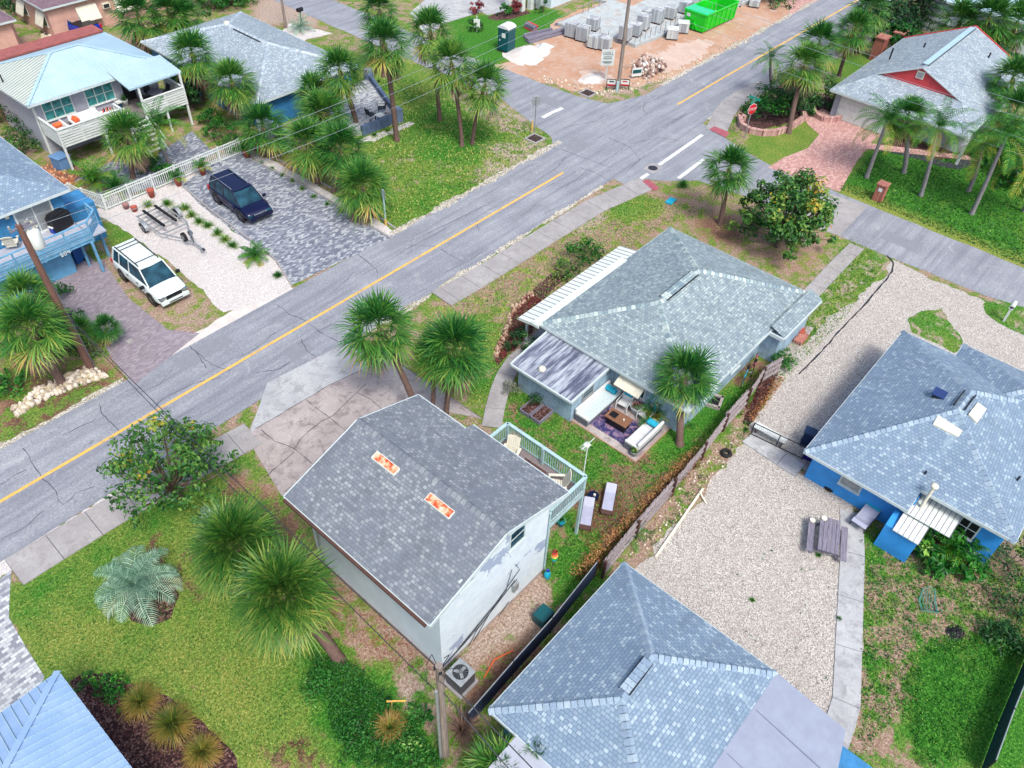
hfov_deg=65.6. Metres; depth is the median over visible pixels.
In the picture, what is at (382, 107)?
patio chair
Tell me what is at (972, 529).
window
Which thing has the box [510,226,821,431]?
hip house
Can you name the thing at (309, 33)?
driveway
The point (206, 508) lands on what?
shrub
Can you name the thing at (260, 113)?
sabal palm
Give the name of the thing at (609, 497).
sun lounger
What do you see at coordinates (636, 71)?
yard sign
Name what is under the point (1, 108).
shrub
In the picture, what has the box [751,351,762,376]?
bicycle
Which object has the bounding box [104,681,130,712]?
shrub
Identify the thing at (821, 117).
planter wall
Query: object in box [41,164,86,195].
litter
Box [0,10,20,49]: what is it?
cottage
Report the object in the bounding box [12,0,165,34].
cottage
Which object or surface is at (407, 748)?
shrub
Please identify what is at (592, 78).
sand heap
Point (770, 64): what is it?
feather palm
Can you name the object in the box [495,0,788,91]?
sand lot
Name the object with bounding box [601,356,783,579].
wooden fence
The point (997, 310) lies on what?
grass island
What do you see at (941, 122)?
feather palm
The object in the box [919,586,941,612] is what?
wire chair
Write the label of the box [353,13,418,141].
sabal palm
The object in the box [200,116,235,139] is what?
shrub
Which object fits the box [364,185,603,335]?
verge
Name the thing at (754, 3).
block pallet
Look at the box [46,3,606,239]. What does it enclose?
power line
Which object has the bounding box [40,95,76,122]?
window
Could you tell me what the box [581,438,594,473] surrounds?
antenna
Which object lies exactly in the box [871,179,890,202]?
mailbox
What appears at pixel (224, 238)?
grass clump
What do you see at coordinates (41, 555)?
sidewalk
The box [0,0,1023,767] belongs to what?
ground
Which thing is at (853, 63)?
power line
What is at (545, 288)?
mulch bed
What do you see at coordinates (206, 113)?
shrub
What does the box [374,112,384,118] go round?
table
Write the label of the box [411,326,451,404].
sabal palm
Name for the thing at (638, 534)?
shrub
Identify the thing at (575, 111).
road
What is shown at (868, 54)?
power line
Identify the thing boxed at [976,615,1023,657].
shrub
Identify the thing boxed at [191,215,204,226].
grass clump
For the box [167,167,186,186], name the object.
plant pot
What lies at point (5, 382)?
shrub
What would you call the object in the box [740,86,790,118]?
shrub
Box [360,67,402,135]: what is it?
terrace wall
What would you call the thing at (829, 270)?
footpath
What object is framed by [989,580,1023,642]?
shrub
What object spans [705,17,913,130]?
sidewalk
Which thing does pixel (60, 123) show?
balcony sofa
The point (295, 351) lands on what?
road patch
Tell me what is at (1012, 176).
leafy tree
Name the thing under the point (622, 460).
grass
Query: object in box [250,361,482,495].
driveway
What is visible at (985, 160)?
leafy tree
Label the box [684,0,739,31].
dumpster
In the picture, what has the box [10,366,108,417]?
rocks
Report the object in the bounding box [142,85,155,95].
patio chair
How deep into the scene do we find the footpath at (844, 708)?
32.81 m
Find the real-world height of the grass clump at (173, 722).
1.210 m
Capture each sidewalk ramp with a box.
[643,179,658,190]
[710,126,729,136]
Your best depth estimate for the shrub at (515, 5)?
79.55 m
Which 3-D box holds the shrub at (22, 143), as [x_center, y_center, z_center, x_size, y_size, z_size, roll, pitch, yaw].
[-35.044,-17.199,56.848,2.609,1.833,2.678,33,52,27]
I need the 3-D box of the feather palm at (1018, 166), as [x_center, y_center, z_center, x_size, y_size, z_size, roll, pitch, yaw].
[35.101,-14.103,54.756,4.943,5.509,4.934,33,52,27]
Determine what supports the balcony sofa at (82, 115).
on the raised house at (46, 82)
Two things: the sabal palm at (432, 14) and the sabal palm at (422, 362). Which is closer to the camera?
the sabal palm at (422, 362)
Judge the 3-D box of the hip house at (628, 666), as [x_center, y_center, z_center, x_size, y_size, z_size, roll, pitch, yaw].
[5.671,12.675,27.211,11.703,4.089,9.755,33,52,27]
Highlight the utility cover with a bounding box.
[665,197,676,204]
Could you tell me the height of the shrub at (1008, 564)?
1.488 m
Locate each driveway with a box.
[0,570,43,711]
[52,253,198,384]
[182,152,390,284]
[250,344,367,431]
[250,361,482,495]
[282,24,330,40]
[410,0,516,33]
[768,109,875,191]
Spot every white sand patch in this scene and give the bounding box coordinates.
[579,70,614,84]
[641,38,714,73]
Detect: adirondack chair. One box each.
[0,235,19,247]
[504,434,521,454]
[549,469,571,488]
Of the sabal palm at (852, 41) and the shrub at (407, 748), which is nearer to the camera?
the shrub at (407, 748)
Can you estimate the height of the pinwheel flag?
1.500 m
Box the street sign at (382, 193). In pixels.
[381,189,386,225]
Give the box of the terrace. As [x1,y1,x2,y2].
[326,80,390,132]
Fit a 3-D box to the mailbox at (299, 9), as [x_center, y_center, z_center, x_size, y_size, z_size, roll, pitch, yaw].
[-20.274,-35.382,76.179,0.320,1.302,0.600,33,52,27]
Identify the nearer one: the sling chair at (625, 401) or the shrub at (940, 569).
the shrub at (940, 569)
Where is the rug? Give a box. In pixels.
[590,406,640,444]
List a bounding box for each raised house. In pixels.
[0,24,193,169]
[0,137,110,305]
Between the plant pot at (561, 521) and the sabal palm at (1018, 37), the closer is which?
the plant pot at (561, 521)
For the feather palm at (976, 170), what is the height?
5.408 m
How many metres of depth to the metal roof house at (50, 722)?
25.77 m
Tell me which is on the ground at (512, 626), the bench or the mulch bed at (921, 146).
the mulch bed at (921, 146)
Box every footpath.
[482,347,522,427]
[742,432,804,475]
[780,326,813,354]
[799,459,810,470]
[804,243,863,295]
[827,509,864,748]
[865,143,977,168]
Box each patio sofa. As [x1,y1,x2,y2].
[574,380,621,426]
[623,416,664,452]
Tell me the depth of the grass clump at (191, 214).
52.51 m
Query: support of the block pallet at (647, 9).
on the foundation slab
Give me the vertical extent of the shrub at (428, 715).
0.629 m
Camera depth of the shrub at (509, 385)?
41.82 m
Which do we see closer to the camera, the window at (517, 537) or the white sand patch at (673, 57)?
the window at (517, 537)
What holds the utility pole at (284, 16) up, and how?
on the ground at (512, 626)
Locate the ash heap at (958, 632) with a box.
[945,625,964,641]
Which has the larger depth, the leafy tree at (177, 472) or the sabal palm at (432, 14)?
the sabal palm at (432, 14)
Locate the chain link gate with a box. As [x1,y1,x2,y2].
[750,423,805,459]
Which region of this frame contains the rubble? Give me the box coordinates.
[630,52,666,79]
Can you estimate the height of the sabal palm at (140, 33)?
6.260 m
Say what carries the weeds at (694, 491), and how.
on the ground at (512, 626)
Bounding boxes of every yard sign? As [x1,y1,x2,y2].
[474,16,479,31]
[606,79,616,88]
[620,79,629,89]
[631,67,642,76]
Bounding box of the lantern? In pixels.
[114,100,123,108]
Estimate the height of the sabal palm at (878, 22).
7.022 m
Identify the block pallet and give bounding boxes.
[564,19,579,38]
[575,23,590,42]
[586,15,600,31]
[586,32,602,49]
[597,34,612,50]
[618,22,633,42]
[629,20,643,37]
[637,12,651,31]
[642,7,651,13]
[651,6,665,24]
[664,3,677,20]
[666,25,678,40]
[677,19,689,34]
[678,0,693,13]
[748,0,760,8]
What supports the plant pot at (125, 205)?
on the gravel bed at (222, 276)
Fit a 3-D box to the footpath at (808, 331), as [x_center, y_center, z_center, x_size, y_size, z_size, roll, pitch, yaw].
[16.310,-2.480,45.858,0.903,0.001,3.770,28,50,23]
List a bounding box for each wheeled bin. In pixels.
[70,245,85,263]
[800,425,818,447]
[803,445,811,461]
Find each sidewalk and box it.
[5,424,261,584]
[432,178,651,305]
[476,3,512,14]
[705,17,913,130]
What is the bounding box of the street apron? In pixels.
[788,194,866,235]
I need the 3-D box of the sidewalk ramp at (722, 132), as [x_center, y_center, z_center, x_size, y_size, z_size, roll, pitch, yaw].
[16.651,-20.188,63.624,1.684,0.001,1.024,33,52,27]
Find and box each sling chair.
[615,391,633,413]
[636,401,658,419]
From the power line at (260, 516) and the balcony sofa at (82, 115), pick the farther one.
the balcony sofa at (82, 115)
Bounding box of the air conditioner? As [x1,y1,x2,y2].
[444,658,478,699]
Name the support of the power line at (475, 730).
attached to the utility pole at (442, 726)
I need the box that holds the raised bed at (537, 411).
[520,392,552,424]
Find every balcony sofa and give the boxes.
[52,119,73,140]
[67,107,101,129]
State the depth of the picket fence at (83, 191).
54.26 m
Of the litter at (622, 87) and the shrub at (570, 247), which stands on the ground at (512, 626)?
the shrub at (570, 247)
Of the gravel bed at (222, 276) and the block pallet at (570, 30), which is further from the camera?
the block pallet at (570, 30)
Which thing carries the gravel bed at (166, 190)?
on the ground at (512, 626)
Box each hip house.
[141,11,357,151]
[488,561,871,767]
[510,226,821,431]
[803,330,1023,562]
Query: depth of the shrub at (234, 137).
58.32 m
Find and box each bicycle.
[740,365,751,388]
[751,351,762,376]
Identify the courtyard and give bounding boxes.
[74,131,222,203]
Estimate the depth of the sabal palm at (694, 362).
38.25 m
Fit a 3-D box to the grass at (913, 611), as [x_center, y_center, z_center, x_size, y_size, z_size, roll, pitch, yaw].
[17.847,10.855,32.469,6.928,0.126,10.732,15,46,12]
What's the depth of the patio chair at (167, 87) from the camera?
59.88 m
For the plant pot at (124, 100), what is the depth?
58.79 m
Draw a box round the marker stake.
[386,700,405,706]
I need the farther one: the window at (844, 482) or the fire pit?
the fire pit
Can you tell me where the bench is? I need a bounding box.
[754,422,787,446]
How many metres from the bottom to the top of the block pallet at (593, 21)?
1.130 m
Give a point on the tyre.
(728, 451)
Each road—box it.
[0,0,890,561]
[448,69,660,143]
[614,123,830,202]
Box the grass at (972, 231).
[839,150,1023,263]
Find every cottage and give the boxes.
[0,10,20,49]
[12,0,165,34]
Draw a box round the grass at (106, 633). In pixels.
[14,481,331,766]
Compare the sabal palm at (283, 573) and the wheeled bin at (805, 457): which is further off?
the wheeled bin at (805, 457)
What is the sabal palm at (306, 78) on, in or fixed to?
on the ground at (512, 626)
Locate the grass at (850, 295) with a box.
[769,239,884,393]
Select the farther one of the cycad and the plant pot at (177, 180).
the plant pot at (177, 180)
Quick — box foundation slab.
[555,0,749,47]
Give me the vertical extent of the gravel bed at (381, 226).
0.001 m
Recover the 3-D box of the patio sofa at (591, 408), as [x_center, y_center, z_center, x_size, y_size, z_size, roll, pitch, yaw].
[4.464,0.961,41.129,0.888,0.742,2.940,33,52,27]
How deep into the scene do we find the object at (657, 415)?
40.28 m
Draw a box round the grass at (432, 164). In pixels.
[361,75,549,226]
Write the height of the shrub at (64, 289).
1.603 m
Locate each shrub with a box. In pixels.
[0,103,10,122]
[0,109,28,141]
[0,127,40,153]
[0,321,39,356]
[0,367,26,396]
[1,0,15,12]
[26,276,73,300]
[36,304,84,337]
[48,322,100,358]
[74,669,104,695]
[90,676,116,701]
[100,670,129,693]
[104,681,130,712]
[135,153,162,173]
[155,162,180,179]
[196,105,222,129]
[198,505,219,526]
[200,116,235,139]
[201,0,228,16]
[211,0,251,8]
[216,133,244,154]
[298,663,341,708]
[331,708,382,765]
[384,736,432,767]
[405,701,435,729]
[467,17,483,30]
[469,0,483,13]
[496,2,512,14]
[502,325,537,350]
[502,379,521,393]
[509,0,522,12]
[533,0,547,12]
[550,256,583,284]
[564,236,604,263]
[612,517,649,551]
[684,420,694,429]
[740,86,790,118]
[755,67,795,97]
[758,85,816,114]
[768,0,793,9]
[770,347,799,370]
[783,86,821,115]
[811,75,837,107]
[914,539,956,581]
[921,526,966,550]
[943,543,991,583]
[957,538,981,550]
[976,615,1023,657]
[983,535,1023,586]
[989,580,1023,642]
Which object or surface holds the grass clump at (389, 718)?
on the ground at (512, 626)
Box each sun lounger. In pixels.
[578,496,595,531]
[600,482,617,516]
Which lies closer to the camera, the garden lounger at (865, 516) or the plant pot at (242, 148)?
the garden lounger at (865, 516)
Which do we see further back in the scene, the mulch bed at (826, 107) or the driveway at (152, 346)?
the mulch bed at (826, 107)
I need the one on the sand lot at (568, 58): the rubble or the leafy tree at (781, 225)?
the rubble
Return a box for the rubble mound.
[622,65,637,72]
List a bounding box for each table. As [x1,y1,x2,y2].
[147,88,163,102]
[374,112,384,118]
[524,458,546,473]
[588,491,598,500]
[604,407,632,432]
[806,516,847,561]
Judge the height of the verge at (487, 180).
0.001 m
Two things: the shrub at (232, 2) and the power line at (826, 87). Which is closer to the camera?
the power line at (826, 87)
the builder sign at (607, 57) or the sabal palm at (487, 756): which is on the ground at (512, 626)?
the sabal palm at (487, 756)
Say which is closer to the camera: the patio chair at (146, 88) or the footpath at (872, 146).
the patio chair at (146, 88)
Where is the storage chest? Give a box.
[48,151,74,170]
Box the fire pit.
[705,394,723,410]
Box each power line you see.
[18,0,575,221]
[23,1,591,230]
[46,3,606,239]
[61,309,434,665]
[68,318,434,689]
[442,674,531,767]
[443,692,508,767]
[444,576,514,664]
[444,580,514,665]
[630,10,1023,155]
[633,0,1022,138]
[674,0,1021,117]
[706,0,1022,102]
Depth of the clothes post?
36.52 m
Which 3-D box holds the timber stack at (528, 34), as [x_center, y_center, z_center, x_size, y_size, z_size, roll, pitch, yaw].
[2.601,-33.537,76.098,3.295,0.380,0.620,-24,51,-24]
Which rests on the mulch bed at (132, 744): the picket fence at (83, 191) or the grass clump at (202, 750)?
the grass clump at (202, 750)
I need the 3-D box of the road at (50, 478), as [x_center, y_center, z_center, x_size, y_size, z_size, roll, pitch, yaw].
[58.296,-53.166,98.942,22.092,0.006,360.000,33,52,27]
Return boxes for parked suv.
[110,237,189,306]
[207,169,272,222]
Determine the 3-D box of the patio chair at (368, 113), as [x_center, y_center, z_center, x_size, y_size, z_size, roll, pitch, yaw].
[-11.097,-21.152,62.148,0.540,0.937,0.717,33,52,27]
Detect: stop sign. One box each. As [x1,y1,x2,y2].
[531,96,540,132]
[744,95,760,137]
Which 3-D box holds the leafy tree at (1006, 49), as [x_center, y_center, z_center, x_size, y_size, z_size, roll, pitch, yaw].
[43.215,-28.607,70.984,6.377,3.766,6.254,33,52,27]
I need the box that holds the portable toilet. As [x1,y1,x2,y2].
[496,21,516,52]
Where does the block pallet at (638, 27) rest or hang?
on the foundation slab
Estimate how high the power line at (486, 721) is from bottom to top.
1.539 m
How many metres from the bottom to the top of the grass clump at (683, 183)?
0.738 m
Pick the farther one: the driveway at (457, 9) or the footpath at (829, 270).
the driveway at (457, 9)
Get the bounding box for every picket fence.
[64,182,79,191]
[79,138,241,210]
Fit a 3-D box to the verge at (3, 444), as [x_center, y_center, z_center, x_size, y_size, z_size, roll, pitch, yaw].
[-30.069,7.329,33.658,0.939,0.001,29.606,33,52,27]
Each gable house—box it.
[283,394,587,670]
[830,25,1023,164]
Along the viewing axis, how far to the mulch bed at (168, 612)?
32.62 m
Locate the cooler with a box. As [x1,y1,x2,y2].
[47,226,55,233]
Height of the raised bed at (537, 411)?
0.819 m
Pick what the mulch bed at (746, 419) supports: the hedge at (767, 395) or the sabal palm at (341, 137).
the hedge at (767, 395)
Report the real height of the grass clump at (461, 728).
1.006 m
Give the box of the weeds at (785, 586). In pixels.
[701,315,859,683]
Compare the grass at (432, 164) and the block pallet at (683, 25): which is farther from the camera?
the block pallet at (683, 25)
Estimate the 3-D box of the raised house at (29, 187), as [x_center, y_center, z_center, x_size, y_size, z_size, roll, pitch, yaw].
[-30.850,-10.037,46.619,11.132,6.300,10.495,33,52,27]
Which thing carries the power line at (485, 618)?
attached to the utility pole at (442, 726)
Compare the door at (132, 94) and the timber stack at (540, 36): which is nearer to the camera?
the door at (132, 94)
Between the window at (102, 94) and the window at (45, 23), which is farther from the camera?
the window at (45, 23)
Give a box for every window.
[22,1,29,16]
[36,9,48,27]
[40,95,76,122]
[83,82,116,108]
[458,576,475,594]
[508,524,526,553]
[581,385,593,401]
[638,389,645,401]
[730,363,740,374]
[837,476,861,495]
[955,517,981,542]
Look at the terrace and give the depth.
64.13 m
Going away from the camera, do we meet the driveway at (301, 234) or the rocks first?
the rocks
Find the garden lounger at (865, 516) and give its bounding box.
[849,502,881,533]
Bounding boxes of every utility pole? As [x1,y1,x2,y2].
[7,219,94,368]
[280,0,286,28]
[424,654,455,758]
[615,0,630,91]
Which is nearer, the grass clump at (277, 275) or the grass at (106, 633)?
the grass at (106, 633)
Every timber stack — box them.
[523,27,551,38]
[524,21,537,31]
[526,27,564,43]
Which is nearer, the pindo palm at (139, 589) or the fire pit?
the pindo palm at (139, 589)
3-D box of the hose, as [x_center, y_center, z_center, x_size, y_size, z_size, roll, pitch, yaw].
[-0.603,10.965,31.420,1.621,0.087,0.303,-34,56,-31]
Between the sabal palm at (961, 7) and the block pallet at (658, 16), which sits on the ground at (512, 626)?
the sabal palm at (961, 7)
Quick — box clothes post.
[655,488,706,557]
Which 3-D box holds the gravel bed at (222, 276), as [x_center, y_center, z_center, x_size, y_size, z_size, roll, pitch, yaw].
[-20.036,-9.796,51.378,17.514,0.001,7.374,33,52,27]
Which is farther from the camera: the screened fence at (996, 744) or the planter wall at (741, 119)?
the planter wall at (741, 119)
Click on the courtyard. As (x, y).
(178, 152)
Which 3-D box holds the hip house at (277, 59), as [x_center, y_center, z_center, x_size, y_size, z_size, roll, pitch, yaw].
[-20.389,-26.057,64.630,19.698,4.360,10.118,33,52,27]
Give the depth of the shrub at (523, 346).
44.12 m
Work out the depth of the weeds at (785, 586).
34.06 m
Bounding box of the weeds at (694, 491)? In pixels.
[641,414,757,559]
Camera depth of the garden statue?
33.92 m
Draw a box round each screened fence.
[467,560,597,722]
[982,662,1023,767]
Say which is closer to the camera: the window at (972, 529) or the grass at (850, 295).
the window at (972, 529)
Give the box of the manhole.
[643,163,662,172]
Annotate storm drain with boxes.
[524,133,544,143]
[578,88,596,97]
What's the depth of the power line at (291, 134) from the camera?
43.65 m
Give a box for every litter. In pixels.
[40,31,50,37]
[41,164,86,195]
[326,474,625,672]
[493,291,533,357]
[538,38,752,96]
[629,427,742,559]
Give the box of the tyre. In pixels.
[720,448,731,457]
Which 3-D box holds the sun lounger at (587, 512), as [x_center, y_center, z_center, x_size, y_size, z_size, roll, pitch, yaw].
[3.429,5.962,36.376,0.585,0.522,1.746,10,45,7]
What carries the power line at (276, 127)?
attached to the utility pole at (33, 240)
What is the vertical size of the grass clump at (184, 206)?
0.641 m
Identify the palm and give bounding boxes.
[0,264,62,348]
[0,285,85,385]
[62,156,120,197]
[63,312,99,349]
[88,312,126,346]
[92,168,135,199]
[93,545,183,626]
[94,105,160,178]
[102,0,170,53]
[125,96,190,163]
[140,0,198,34]
[162,0,205,28]
[166,25,222,100]
[177,489,292,609]
[201,54,266,122]
[221,529,347,668]
[232,96,290,161]
[273,114,342,183]
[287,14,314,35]
[289,68,341,124]
[289,83,354,151]
[307,116,373,193]
[309,43,374,122]
[327,285,422,397]
[330,153,398,225]
[353,0,401,77]
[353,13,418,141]
[404,2,458,121]
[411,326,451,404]
[412,305,495,414]
[418,31,481,146]
[455,726,521,767]
[459,54,511,144]
[522,737,547,760]
[641,339,725,447]
[698,140,759,225]
[752,40,787,86]
[774,38,838,134]
[792,14,848,99]
[829,6,879,76]
[844,0,891,53]
[853,93,921,178]
[877,92,933,173]
[905,96,977,196]
[926,528,990,573]
[929,0,991,32]
[941,114,1015,191]
[953,0,1023,43]
[961,94,1023,214]
[981,52,1023,121]
[981,82,1023,132]
[984,0,1023,54]
[989,131,1023,211]
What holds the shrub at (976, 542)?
on the ground at (512, 626)
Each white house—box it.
[505,0,570,11]
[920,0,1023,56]
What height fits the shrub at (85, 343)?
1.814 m
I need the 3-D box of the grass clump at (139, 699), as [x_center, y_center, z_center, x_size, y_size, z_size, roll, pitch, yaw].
[-13.873,11.822,29.599,1.995,1.064,2.051,33,52,27]
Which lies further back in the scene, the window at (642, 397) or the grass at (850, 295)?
the grass at (850, 295)
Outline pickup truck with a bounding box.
[67,20,102,30]
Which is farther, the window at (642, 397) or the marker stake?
the window at (642, 397)
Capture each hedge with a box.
[569,445,706,580]
[740,374,784,421]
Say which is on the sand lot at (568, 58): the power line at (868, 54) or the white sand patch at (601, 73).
the white sand patch at (601, 73)
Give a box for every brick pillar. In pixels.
[869,33,891,59]
[891,30,908,46]
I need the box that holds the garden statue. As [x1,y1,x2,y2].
[544,568,550,579]
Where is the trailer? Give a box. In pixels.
[136,204,205,252]
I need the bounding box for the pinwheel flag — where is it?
[551,549,557,569]
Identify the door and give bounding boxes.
[12,200,53,232]
[121,85,136,100]
[499,29,506,50]
[835,96,883,133]
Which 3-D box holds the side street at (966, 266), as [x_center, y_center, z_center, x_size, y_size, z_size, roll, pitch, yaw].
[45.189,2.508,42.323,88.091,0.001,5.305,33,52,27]
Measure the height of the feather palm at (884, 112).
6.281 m
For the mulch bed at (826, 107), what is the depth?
67.59 m
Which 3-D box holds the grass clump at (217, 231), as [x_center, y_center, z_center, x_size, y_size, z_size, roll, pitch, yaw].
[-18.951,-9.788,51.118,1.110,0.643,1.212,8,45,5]
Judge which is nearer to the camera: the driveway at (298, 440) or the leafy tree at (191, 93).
the driveway at (298, 440)
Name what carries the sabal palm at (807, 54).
on the ground at (512, 626)
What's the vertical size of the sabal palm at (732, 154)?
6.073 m
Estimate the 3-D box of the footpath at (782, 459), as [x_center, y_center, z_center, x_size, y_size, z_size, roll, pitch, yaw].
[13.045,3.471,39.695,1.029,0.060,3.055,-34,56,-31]
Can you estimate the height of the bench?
0.440 m
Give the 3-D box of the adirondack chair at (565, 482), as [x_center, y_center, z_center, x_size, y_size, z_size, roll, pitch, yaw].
[2.002,4.091,33.454,0.932,1.069,0.800,2,45,0]
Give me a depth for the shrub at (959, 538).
35.29 m
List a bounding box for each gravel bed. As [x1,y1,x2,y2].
[97,187,290,311]
[98,150,236,213]
[249,150,391,235]
[362,122,413,141]
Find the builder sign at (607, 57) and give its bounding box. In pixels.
[600,49,614,79]
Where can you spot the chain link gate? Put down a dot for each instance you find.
(801, 451)
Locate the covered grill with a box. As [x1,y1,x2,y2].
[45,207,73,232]
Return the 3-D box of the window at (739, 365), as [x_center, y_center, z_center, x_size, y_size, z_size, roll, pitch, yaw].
[12.037,-1.135,42.436,0.130,1.090,1.000,33,52,27]
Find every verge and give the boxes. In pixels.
[0,377,123,448]
[0,460,163,576]
[174,287,292,353]
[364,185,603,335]
[389,140,561,234]
[659,0,815,85]
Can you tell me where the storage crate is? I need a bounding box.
[532,603,553,627]
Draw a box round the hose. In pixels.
[484,650,513,677]
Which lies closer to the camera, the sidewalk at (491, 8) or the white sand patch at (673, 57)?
the white sand patch at (673, 57)
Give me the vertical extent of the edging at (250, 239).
0.120 m
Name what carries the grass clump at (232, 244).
on the gravel bed at (222, 276)
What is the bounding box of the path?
[786,0,817,14]
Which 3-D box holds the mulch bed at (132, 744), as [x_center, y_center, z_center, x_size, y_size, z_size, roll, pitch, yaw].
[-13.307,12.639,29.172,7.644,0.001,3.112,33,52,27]
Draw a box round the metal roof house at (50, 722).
[0,671,131,767]
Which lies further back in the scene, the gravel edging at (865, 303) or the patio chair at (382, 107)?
the patio chair at (382, 107)
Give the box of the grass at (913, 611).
[861,532,1023,750]
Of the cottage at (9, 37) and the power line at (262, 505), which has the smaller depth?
the power line at (262, 505)
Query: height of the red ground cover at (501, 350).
0.251 m
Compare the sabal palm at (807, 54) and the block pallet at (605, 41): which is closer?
the sabal palm at (807, 54)
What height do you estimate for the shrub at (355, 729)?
0.996 m
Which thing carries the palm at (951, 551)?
on the ground at (512, 626)
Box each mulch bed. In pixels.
[69,673,237,767]
[125,574,178,625]
[487,9,530,19]
[494,269,564,364]
[736,97,801,130]
[743,369,774,425]
[815,96,831,111]
[881,138,972,158]
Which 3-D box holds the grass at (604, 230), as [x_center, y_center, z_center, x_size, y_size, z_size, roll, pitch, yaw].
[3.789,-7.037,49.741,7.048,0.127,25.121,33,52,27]
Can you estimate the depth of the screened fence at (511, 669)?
31.20 m
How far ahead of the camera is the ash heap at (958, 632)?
33.05 m
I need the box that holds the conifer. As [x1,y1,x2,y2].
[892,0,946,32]
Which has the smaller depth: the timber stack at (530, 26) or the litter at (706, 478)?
the litter at (706, 478)
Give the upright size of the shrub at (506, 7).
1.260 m
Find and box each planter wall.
[737,110,806,136]
[812,107,842,121]
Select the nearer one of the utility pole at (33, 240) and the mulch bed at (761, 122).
the utility pole at (33, 240)
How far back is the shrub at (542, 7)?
79.80 m
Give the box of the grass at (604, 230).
[421,192,712,401]
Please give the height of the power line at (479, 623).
4.337 m
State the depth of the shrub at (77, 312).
44.12 m
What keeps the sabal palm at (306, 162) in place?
on the ground at (512, 626)
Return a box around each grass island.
[908,309,962,352]
[983,299,1023,334]
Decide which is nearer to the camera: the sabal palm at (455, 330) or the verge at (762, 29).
the sabal palm at (455, 330)
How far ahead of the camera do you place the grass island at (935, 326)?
47.07 m
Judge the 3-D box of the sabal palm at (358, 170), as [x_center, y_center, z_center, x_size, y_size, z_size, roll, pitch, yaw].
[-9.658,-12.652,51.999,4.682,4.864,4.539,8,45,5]
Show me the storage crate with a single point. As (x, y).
(543, 615)
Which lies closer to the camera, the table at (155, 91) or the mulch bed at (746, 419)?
the mulch bed at (746, 419)
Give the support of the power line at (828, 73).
attached to the utility pole at (618, 83)
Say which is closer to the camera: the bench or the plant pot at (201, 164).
the bench
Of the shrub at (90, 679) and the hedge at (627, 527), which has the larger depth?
the hedge at (627, 527)
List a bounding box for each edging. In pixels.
[182,144,395,285]
[798,255,893,373]
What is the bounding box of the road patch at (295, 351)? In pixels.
[173,47,920,369]
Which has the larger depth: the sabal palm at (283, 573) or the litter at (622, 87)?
the litter at (622, 87)
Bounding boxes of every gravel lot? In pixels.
[635,444,863,732]
[749,260,1023,468]
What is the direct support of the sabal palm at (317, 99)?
on the ground at (512, 626)
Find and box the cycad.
[237,240,268,268]
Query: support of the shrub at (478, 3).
on the ground at (512, 626)
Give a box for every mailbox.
[296,7,302,21]
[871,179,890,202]
[1003,300,1017,321]
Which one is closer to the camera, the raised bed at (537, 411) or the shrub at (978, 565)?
the shrub at (978, 565)
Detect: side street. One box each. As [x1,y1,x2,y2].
[274,0,503,100]
[787,185,1023,306]
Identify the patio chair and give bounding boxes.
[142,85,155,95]
[161,83,170,94]
[364,108,375,120]
[378,100,386,112]
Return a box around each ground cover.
[305,649,445,767]
[496,293,542,360]
[897,634,1016,767]
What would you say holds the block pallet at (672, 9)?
on the foundation slab
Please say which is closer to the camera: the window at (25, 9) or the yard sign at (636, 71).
the yard sign at (636, 71)
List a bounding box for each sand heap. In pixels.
[502,45,549,65]
[578,73,604,84]
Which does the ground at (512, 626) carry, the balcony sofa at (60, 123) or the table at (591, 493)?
the table at (591, 493)
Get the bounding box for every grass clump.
[116,677,164,727]
[139,197,154,209]
[144,696,198,754]
[160,197,173,206]
[178,201,191,211]
[179,728,228,767]
[185,207,197,219]
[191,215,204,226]
[198,219,214,229]
[210,225,224,236]
[217,234,232,243]
[225,240,239,249]
[271,271,282,279]
[360,744,391,767]
[370,706,413,748]
[447,701,483,754]
[676,178,690,189]
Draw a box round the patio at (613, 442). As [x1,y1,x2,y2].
[572,397,669,460]
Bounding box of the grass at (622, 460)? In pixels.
[507,370,760,610]
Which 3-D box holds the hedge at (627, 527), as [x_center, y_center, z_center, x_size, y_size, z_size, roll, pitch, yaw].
[6.033,5.772,36.578,1.215,0.862,9.970,33,52,27]
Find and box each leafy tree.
[96,410,240,530]
[167,64,211,109]
[726,167,838,261]
[854,0,924,32]
[870,18,923,51]
[980,128,1023,165]
[997,41,1022,89]
[998,150,1023,185]
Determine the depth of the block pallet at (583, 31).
75.04 m
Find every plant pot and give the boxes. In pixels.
[119,94,127,105]
[121,202,128,209]
[130,205,136,211]
[146,187,154,197]
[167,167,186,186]
[192,157,210,175]
[235,141,253,157]
[557,516,566,526]
[630,399,644,414]
[630,446,639,456]
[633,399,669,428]

